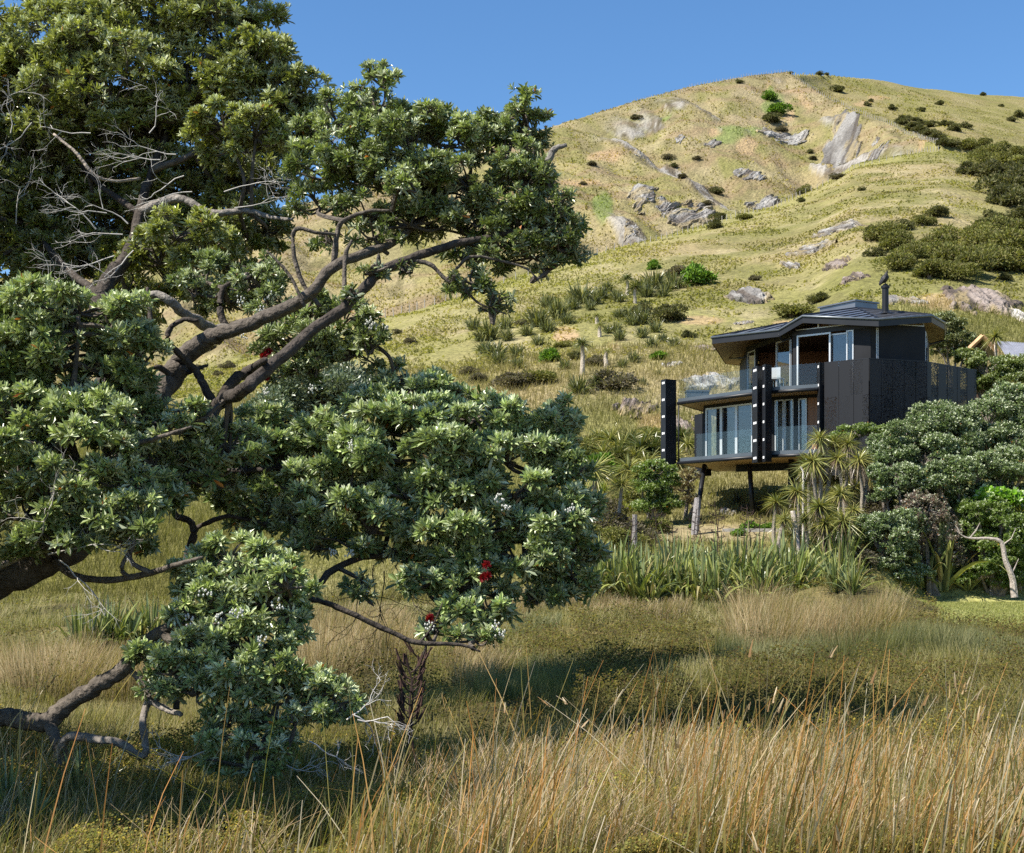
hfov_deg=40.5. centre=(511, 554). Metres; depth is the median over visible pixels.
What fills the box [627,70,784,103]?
wire fence
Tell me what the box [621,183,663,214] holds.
rock outcrop
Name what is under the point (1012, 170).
shrub
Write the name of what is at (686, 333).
shrub
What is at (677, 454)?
cabbage tree
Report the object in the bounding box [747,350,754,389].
window
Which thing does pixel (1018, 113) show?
shrub
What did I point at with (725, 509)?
rock outcrop
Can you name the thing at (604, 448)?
cabbage tree
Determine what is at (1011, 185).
shrub
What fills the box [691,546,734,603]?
flax plant
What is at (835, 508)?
cabbage tree
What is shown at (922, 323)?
window
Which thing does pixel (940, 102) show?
shrub
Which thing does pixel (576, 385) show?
flax plant
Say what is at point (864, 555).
shrub
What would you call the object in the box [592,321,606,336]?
cabbage tree
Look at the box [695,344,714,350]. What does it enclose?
rock outcrop
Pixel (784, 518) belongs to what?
cabbage tree
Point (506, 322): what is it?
flax plant
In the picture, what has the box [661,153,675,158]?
shrub
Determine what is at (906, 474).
pohutukawa bush
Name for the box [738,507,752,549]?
flax stalk
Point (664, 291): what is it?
flax plant
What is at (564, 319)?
flax plant
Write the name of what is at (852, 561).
flax plant
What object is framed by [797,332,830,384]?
window
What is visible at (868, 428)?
green bush
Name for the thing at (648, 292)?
flax plant
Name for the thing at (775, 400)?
window
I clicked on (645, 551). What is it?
flax plant
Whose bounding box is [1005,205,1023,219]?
shrub
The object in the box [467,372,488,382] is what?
shrub
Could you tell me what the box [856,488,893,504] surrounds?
shrub
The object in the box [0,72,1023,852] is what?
ground
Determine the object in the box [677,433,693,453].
cabbage tree
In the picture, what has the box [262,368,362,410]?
bush
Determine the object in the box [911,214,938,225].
shrub
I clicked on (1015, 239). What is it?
shrub
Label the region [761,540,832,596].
flax plant
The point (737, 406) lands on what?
window
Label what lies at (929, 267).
shrub
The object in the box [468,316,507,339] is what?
flax plant
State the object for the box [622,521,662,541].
shrub
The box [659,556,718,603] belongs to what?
flax plant
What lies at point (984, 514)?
green bush
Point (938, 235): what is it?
shrub
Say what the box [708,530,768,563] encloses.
flax plant
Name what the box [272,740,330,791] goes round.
flax plant
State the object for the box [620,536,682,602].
flax plant
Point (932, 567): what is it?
flax plant
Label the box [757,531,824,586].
flax plant
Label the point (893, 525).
pohutukawa bush
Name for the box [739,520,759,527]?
ground plant
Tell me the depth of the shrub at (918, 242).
133.77 m
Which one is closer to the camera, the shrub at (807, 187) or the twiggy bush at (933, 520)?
the twiggy bush at (933, 520)
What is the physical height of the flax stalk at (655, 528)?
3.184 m
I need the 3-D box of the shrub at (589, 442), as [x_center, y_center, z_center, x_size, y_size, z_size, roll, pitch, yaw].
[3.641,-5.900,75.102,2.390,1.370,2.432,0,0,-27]
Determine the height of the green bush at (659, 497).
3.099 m
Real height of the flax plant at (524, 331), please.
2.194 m
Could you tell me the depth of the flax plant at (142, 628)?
21.47 m
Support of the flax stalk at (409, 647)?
on the ground at (720, 162)
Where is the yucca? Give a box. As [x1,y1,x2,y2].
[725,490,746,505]
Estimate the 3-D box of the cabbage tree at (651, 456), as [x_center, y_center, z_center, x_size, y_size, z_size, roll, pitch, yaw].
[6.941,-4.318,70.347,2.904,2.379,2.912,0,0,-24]
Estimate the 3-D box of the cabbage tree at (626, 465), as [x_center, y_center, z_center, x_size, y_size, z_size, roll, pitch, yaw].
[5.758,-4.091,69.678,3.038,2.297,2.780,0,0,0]
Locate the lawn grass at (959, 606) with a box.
[888,541,1023,628]
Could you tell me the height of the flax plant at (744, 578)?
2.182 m
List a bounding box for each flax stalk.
[393,642,432,778]
[395,648,425,776]
[624,518,637,551]
[649,507,662,554]
[666,524,677,554]
[688,509,701,551]
[693,521,706,551]
[708,501,725,551]
[711,512,724,553]
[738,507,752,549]
[741,505,755,546]
[753,516,765,551]
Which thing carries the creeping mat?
on the ground at (720, 162)
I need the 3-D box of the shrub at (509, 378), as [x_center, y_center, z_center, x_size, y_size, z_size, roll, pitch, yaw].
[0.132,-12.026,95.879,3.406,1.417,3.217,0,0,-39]
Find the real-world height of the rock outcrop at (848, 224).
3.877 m
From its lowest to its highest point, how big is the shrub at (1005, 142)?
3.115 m
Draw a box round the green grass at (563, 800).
[332,751,994,852]
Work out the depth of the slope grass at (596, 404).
69.69 m
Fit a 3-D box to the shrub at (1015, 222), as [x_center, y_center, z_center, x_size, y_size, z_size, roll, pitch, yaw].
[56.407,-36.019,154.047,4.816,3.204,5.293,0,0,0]
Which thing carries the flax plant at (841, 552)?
on the ground at (720, 162)
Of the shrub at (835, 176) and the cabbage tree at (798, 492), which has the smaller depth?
the cabbage tree at (798, 492)
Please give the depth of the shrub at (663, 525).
55.88 m
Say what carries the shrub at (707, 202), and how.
on the ground at (720, 162)
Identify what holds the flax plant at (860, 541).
on the ground at (720, 162)
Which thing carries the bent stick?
on the ground at (720, 162)
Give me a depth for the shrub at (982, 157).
264.08 m
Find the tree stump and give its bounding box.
[632,514,636,551]
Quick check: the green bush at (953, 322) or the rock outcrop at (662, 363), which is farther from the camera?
the rock outcrop at (662, 363)
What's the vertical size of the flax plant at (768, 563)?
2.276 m
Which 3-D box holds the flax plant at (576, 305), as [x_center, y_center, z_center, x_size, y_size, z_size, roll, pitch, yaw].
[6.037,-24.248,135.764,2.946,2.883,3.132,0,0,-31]
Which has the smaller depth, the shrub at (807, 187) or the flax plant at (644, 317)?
the flax plant at (644, 317)
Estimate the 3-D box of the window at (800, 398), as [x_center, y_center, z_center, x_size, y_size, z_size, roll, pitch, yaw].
[12.207,-5.420,58.208,0.369,2.260,0.080,0,0,32]
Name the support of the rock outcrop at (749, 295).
on the ground at (720, 162)
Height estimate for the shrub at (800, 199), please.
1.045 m
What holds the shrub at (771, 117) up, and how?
on the ground at (720, 162)
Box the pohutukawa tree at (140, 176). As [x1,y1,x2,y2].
[0,0,613,784]
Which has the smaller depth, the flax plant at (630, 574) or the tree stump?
the flax plant at (630, 574)
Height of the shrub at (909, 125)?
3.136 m
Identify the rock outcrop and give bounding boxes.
[611,397,658,418]
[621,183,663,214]
[624,221,639,240]
[655,196,672,217]
[659,199,715,230]
[661,361,681,366]
[674,134,685,143]
[676,415,693,430]
[683,372,739,389]
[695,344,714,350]
[704,139,721,147]
[720,507,735,515]
[723,286,774,304]
[730,168,764,183]
[733,320,753,324]
[743,194,779,209]
[755,127,812,145]
[756,174,766,181]
[779,261,805,268]
[785,239,837,255]
[811,219,867,237]
[819,255,851,270]
[821,109,862,167]
[839,271,870,284]
[867,140,890,160]
[871,136,879,146]
[889,294,928,304]
[941,284,1023,315]
[1009,305,1023,320]
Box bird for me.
[879,271,888,284]
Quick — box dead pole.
[790,510,800,551]
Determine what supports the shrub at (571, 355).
on the ground at (720, 162)
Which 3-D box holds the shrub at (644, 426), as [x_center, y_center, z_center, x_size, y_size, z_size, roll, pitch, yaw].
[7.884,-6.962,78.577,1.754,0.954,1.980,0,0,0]
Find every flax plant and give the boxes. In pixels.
[0,742,48,822]
[0,765,81,841]
[45,745,130,809]
[46,597,120,650]
[53,587,130,650]
[73,596,148,655]
[88,589,153,653]
[103,601,170,639]
[130,592,164,642]
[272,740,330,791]
[459,313,482,330]
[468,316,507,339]
[471,330,485,341]
[472,338,493,353]
[475,337,515,358]
[486,348,511,363]
[494,312,515,328]
[496,325,517,340]
[504,356,527,367]
[508,340,524,355]
[513,324,537,336]
[518,304,557,326]
[528,333,548,345]
[530,291,561,307]
[532,315,558,331]
[538,295,579,319]
[553,311,576,323]
[553,375,598,393]
[554,356,573,369]
[558,277,604,303]
[563,295,582,309]
[577,561,620,599]
[578,528,653,600]
[582,299,597,310]
[584,287,606,303]
[591,282,612,298]
[597,279,618,290]
[599,534,682,605]
[601,535,650,603]
[602,323,614,334]
[603,541,651,587]
[606,537,681,601]
[608,290,624,296]
[608,291,626,302]
[609,307,626,316]
[610,319,625,331]
[610,329,626,340]
[610,560,677,607]
[612,356,628,367]
[614,538,673,563]
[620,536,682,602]
[621,304,633,315]
[622,303,656,323]
[623,310,641,324]
[624,273,656,291]
[627,349,643,361]
[629,544,684,562]
[630,538,647,566]
[631,282,655,296]
[632,324,653,338]
[634,267,668,288]
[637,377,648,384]
[639,546,661,571]
[641,524,703,565]
[642,333,661,348]
[642,531,705,602]
[645,319,666,332]
[651,528,713,580]
[651,540,679,559]
[652,282,675,295]
[655,329,670,341]
[657,279,678,290]
[658,267,693,289]
[659,532,694,563]
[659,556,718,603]
[667,337,684,346]
[673,537,742,604]
[678,538,747,603]
[683,547,751,605]
[688,545,743,588]
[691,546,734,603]
[694,523,735,558]
[700,518,773,569]
[705,528,775,602]
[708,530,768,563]
[710,522,788,594]
[720,549,798,599]
[720,552,785,603]
[729,531,800,564]
[735,547,813,596]
[739,542,803,589]
[747,543,803,596]
[753,528,837,560]
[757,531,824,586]
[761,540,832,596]
[769,540,822,586]
[786,529,825,589]
[788,526,844,557]
[790,543,843,580]
[807,528,837,559]
[808,526,871,572]
[810,539,827,561]
[811,550,859,591]
[812,555,828,585]
[814,527,866,556]
[819,520,874,562]
[827,561,880,594]
[830,552,879,583]
[836,525,868,565]
[836,540,874,581]
[902,508,1013,593]
[906,541,952,587]
[946,559,982,590]
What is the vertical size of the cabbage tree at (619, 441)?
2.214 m
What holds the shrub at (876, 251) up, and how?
on the ground at (720, 162)
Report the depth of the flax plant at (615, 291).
139.67 m
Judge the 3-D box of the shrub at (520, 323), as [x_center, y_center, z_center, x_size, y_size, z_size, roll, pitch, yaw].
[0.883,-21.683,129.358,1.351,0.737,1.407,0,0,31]
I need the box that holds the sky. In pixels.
[0,0,1023,276]
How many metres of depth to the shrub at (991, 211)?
168.15 m
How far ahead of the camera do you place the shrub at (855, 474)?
54.95 m
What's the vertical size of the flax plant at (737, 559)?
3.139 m
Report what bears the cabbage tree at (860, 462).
on the ground at (720, 162)
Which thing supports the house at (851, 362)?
on the ground at (720, 162)
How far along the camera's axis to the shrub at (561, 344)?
112.12 m
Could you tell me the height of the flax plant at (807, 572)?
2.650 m
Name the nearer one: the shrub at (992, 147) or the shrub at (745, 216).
the shrub at (745, 216)
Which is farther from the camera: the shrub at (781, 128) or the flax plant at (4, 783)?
the shrub at (781, 128)
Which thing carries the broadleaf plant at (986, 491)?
on the ground at (720, 162)
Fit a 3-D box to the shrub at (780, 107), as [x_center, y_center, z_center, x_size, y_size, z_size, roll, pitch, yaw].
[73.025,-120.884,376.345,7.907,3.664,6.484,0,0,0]
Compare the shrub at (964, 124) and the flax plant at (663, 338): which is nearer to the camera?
the flax plant at (663, 338)
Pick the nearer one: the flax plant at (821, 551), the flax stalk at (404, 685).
the flax stalk at (404, 685)
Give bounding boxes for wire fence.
[329,146,938,325]
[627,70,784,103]
[791,71,937,143]
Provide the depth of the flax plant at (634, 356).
102.58 m
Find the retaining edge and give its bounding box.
[722,528,779,531]
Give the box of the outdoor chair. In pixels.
[772,367,784,386]
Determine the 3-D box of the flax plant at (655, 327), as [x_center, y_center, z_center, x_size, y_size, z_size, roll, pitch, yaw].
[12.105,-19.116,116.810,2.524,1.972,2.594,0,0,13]
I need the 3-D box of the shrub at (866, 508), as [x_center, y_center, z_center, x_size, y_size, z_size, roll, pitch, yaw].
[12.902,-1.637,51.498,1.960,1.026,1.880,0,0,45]
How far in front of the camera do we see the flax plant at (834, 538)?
48.25 m
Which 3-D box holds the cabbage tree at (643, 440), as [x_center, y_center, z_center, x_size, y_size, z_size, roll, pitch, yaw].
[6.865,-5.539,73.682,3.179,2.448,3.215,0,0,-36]
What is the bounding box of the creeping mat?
[0,564,1023,852]
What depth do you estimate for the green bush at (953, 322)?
77.65 m
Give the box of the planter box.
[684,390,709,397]
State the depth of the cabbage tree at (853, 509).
48.92 m
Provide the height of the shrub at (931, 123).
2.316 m
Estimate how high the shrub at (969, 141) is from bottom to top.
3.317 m
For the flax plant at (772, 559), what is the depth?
43.07 m
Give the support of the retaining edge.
on the ground at (720, 162)
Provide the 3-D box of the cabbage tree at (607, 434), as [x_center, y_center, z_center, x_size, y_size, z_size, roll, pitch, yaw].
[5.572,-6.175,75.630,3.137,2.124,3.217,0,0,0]
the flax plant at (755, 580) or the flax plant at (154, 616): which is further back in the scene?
the flax plant at (755, 580)
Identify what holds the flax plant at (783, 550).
on the ground at (720, 162)
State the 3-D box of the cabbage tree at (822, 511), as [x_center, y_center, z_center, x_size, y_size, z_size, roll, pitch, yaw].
[10.857,-0.716,48.440,1.931,3.313,1.995,0,0,-42]
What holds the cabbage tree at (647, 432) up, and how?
on the ground at (720, 162)
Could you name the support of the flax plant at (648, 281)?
on the ground at (720, 162)
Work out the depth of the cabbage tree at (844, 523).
48.05 m
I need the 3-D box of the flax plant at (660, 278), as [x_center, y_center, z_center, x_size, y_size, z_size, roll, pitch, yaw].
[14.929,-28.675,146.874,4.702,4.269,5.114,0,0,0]
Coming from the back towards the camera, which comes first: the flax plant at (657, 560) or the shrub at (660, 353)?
the shrub at (660, 353)
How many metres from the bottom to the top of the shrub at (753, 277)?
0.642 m
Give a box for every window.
[705,407,720,455]
[721,405,735,454]
[736,403,751,452]
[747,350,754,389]
[775,400,783,450]
[776,337,791,386]
[784,399,793,449]
[796,324,841,330]
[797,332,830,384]
[798,398,806,449]
[831,332,849,359]
[846,330,853,359]
[876,328,877,357]
[901,323,923,326]
[925,331,926,360]
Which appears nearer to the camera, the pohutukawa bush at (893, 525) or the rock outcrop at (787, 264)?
the pohutukawa bush at (893, 525)
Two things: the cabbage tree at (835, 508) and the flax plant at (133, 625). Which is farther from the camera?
the cabbage tree at (835, 508)
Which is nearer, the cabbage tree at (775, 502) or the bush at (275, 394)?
the cabbage tree at (775, 502)
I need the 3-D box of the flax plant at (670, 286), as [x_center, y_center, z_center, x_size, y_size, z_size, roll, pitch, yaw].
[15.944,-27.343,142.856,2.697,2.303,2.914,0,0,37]
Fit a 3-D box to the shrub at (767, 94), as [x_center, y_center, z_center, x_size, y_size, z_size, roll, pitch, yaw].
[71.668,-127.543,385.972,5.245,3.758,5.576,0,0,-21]
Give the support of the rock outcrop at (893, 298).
on the ground at (720, 162)
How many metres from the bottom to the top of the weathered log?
1.760 m
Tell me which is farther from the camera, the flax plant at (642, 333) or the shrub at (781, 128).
the shrub at (781, 128)
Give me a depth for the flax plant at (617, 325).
117.71 m
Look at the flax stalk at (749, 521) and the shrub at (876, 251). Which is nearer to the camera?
the flax stalk at (749, 521)
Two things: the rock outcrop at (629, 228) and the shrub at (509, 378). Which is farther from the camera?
the rock outcrop at (629, 228)
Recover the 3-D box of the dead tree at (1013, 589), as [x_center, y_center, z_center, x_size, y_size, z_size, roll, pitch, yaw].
[16.443,0.190,48.001,2.205,2.603,0.253,0,0,0]
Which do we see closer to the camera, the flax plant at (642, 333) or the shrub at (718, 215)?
the flax plant at (642, 333)
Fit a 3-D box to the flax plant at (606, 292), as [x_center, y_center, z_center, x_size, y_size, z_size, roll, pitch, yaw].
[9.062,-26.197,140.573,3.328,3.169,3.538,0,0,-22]
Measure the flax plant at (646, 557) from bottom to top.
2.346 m
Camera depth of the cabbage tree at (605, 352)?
101.13 m
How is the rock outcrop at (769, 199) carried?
on the ground at (720, 162)
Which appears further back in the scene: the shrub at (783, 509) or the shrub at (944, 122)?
the shrub at (944, 122)
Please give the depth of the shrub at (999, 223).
152.42 m
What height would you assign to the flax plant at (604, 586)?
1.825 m
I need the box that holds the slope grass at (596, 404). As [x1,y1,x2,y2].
[0,294,1023,603]
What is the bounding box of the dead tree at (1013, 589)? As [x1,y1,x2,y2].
[955,523,1018,597]
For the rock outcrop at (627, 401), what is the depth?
86.19 m
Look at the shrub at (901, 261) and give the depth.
125.82 m
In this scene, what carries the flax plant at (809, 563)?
on the ground at (720, 162)
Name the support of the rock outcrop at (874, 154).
on the ground at (720, 162)
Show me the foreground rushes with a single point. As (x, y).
(967, 847)
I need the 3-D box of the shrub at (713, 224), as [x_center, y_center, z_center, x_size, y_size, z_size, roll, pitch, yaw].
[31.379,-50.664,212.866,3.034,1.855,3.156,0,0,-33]
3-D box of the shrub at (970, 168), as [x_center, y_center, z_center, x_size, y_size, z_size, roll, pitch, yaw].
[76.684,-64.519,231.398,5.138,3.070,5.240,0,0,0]
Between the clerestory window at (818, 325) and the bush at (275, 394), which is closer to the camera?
the clerestory window at (818, 325)
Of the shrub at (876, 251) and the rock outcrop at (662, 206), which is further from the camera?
the rock outcrop at (662, 206)
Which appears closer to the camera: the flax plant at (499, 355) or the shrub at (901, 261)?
the flax plant at (499, 355)
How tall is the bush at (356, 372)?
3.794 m
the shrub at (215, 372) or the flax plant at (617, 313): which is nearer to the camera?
the flax plant at (617, 313)
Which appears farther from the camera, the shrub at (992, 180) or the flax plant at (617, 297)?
the shrub at (992, 180)
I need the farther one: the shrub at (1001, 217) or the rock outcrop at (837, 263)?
the shrub at (1001, 217)
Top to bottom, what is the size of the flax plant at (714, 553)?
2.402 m
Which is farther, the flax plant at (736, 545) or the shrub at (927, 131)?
the shrub at (927, 131)
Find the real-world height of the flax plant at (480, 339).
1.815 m
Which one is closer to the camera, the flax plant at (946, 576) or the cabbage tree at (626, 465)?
the flax plant at (946, 576)
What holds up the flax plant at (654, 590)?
on the ground at (720, 162)
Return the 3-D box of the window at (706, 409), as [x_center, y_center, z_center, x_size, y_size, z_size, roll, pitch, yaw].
[8.993,-5.420,61.809,0.080,2.260,0.986,0,0,-35]
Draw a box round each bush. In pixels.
[234,378,314,420]
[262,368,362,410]
[321,360,376,384]
[629,458,685,519]
[670,467,701,519]
[824,422,888,500]
[852,506,936,583]
[857,399,987,540]
[865,460,938,536]
[893,488,967,595]
[910,442,1023,571]
[929,310,981,366]
[948,347,1023,426]
[954,493,1023,596]
[967,380,1023,523]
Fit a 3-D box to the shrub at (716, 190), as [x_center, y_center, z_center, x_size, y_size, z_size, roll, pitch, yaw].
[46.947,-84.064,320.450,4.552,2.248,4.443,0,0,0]
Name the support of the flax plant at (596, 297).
on the ground at (720, 162)
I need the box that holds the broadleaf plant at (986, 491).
[971,484,1023,577]
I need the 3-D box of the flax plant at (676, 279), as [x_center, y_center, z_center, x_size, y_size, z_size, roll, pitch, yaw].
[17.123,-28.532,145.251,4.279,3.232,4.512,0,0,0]
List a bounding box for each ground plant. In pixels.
[730,528,746,534]
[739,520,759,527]
[760,522,771,527]
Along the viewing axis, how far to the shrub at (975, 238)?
142.74 m
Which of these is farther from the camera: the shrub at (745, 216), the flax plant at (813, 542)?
the shrub at (745, 216)
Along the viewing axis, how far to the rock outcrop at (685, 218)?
296.17 m
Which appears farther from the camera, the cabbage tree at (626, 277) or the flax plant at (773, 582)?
the cabbage tree at (626, 277)
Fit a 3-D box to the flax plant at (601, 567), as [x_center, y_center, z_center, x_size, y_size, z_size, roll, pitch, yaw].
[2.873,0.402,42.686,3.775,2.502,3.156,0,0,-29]
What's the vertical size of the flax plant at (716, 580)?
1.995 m
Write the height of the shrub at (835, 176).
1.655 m
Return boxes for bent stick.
[800,466,803,536]
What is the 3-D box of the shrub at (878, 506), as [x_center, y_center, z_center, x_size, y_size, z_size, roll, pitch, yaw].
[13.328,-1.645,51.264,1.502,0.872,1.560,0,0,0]
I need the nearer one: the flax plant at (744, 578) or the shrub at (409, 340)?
the flax plant at (744, 578)
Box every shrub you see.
[212,370,223,375]
[217,360,237,368]
[392,329,402,333]
[403,336,417,343]
[458,366,479,374]
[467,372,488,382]
[488,369,537,388]
[513,318,529,324]
[522,368,559,382]
[538,347,561,361]
[553,340,573,346]
[566,350,580,358]
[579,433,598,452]
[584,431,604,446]
[584,451,621,477]
[585,354,611,364]
[586,161,596,165]
[587,368,638,389]
[593,511,646,534]
[593,524,612,539]
[598,524,649,546]
[600,497,630,515]
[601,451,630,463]
[611,487,645,503]
[622,446,650,461]
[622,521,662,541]
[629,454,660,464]
[630,114,642,118]
[631,301,655,313]
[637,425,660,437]
[643,515,675,531]
[646,258,661,269]
[648,300,690,321]
[649,350,669,358]
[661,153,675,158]
[665,264,686,275]
[669,162,678,167]
[678,173,687,178]
[680,261,720,286]
[680,330,697,336]
[691,155,702,159]
[702,200,713,204]
[705,218,723,228]
[707,211,725,219]
[708,186,724,194]
[734,212,754,220]
[737,500,771,512]
[748,275,761,279]
[759,89,778,100]
[761,112,783,122]
[766,102,795,113]
[768,301,816,317]
[774,125,788,131]
[777,502,795,515]
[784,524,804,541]
[795,183,811,194]
[796,197,805,201]
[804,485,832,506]
[805,291,829,303]
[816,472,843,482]
[828,84,845,91]
[828,173,847,179]
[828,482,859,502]
[833,497,876,518]
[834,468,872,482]
[837,546,882,568]
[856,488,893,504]
[861,246,886,255]
[862,219,910,240]
[865,499,892,512]
[871,250,917,270]
[876,231,915,250]
[888,104,897,109]
[888,241,928,260]
[893,116,910,124]
[894,218,916,229]
[903,238,931,256]
[904,121,921,129]
[910,117,918,120]
[910,124,928,132]
[910,255,952,277]
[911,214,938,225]
[915,107,925,111]
[916,118,927,124]
[917,127,937,135]
[919,221,965,243]
[921,204,951,216]
[922,238,964,254]
[924,120,939,126]
[927,129,946,139]
[927,241,972,262]
[934,100,944,104]
[935,137,950,146]
[935,261,983,280]
[938,120,953,125]
[945,137,960,146]
[946,246,998,275]
[947,123,962,131]
[955,135,981,150]
[955,160,984,175]
[956,241,1002,258]
[959,217,998,238]
[960,121,973,128]
[960,227,1010,246]
[964,147,988,159]
[969,151,998,162]
[969,171,1023,192]
[969,216,1010,229]
[973,142,1009,154]
[973,245,1015,270]
[974,158,1016,177]
[977,137,992,144]
[982,208,1007,217]
[984,150,1012,163]
[984,183,1023,207]
[984,222,1023,251]
[987,182,1023,196]
[988,237,1023,253]
[989,213,1020,224]
[990,161,1023,186]
[994,138,1013,148]
[994,243,1023,266]
[997,272,1012,279]
[998,248,1023,271]
[999,153,1023,164]
[1002,159,1022,171]
[1004,216,1023,231]
[1005,116,1018,121]
[1005,143,1023,155]
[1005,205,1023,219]
[1013,109,1023,117]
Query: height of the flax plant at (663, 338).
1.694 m
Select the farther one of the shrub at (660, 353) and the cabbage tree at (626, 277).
the cabbage tree at (626, 277)
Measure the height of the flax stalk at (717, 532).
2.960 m
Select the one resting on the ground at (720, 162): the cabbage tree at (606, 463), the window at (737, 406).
the cabbage tree at (606, 463)
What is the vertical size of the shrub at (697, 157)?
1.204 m
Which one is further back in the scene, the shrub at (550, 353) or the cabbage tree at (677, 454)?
the shrub at (550, 353)
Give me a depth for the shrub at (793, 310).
118.39 m
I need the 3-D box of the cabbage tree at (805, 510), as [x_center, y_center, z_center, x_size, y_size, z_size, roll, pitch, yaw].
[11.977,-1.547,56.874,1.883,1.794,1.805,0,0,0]
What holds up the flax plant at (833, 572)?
on the ground at (720, 162)
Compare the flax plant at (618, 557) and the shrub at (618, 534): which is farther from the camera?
the shrub at (618, 534)
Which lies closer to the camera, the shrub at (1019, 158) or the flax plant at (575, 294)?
the flax plant at (575, 294)
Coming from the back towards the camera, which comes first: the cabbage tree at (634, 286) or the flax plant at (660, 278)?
the flax plant at (660, 278)
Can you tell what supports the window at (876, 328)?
in the house at (851, 362)
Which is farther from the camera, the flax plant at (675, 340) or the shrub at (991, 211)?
the shrub at (991, 211)
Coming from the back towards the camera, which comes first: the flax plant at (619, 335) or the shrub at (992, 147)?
the shrub at (992, 147)
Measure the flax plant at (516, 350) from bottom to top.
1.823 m
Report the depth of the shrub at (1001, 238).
136.62 m
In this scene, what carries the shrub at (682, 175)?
on the ground at (720, 162)
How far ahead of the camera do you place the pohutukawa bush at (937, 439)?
50.96 m
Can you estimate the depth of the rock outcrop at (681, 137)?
348.39 m
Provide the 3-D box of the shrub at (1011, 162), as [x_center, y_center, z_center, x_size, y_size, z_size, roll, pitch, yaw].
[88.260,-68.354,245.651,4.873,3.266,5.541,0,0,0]
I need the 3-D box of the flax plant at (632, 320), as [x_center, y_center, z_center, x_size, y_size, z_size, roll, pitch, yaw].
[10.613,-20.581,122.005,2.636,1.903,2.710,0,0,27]
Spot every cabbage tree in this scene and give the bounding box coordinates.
[568,335,594,374]
[574,452,623,522]
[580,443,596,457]
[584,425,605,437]
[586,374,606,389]
[587,439,618,453]
[591,423,627,451]
[592,311,602,323]
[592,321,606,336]
[595,458,620,479]
[601,438,631,461]
[603,349,610,366]
[604,453,643,481]
[605,428,636,450]
[605,472,640,519]
[611,422,643,443]
[617,430,660,458]
[619,270,636,294]
[619,446,646,455]
[620,461,651,484]
[623,278,647,303]
[630,448,661,474]
[635,424,660,442]
[637,431,660,456]
[656,443,686,468]
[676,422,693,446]
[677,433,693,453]
[759,490,794,546]
[768,508,798,550]
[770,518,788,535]
[779,475,814,536]
[784,447,836,537]
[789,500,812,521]
[793,428,845,526]
[793,511,815,552]
[796,490,846,552]
[815,501,837,521]
[816,431,866,515]
[820,482,860,512]
[823,506,863,545]
[840,447,874,507]
[840,502,864,540]
[843,478,872,498]
[982,324,1011,355]
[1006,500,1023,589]
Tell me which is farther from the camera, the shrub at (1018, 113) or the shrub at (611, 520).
the shrub at (1018, 113)
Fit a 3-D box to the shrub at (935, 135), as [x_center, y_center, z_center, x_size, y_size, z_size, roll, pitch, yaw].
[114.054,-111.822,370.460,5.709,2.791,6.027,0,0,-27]
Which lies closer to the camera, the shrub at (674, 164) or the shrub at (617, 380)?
the shrub at (617, 380)
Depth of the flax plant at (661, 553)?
45.50 m
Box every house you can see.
[661,284,976,518]
[968,335,1023,398]
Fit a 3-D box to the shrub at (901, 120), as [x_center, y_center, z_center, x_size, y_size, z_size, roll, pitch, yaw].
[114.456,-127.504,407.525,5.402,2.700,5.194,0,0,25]
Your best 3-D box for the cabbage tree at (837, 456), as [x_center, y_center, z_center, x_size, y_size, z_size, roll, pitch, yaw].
[12.121,-2.605,51.210,2.270,4.126,1.654,0,0,-43]
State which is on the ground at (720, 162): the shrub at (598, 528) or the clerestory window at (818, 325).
the shrub at (598, 528)
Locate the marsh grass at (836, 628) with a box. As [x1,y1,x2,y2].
[0,566,1023,847]
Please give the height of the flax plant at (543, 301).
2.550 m
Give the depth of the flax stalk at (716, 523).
46.00 m
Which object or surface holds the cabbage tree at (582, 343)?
on the ground at (720, 162)
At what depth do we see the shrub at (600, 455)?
70.56 m
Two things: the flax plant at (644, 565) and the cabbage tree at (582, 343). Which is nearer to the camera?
the flax plant at (644, 565)
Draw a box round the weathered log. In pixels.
[691,497,700,534]
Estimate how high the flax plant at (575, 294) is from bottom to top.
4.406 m
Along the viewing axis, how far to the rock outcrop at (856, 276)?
124.39 m
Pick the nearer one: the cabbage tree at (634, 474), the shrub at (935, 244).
the cabbage tree at (634, 474)
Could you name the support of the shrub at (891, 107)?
on the ground at (720, 162)
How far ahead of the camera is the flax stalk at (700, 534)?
46.40 m
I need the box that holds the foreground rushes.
[0,635,1023,852]
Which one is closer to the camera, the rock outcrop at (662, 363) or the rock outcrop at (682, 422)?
the rock outcrop at (682, 422)
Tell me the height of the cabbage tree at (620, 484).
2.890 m

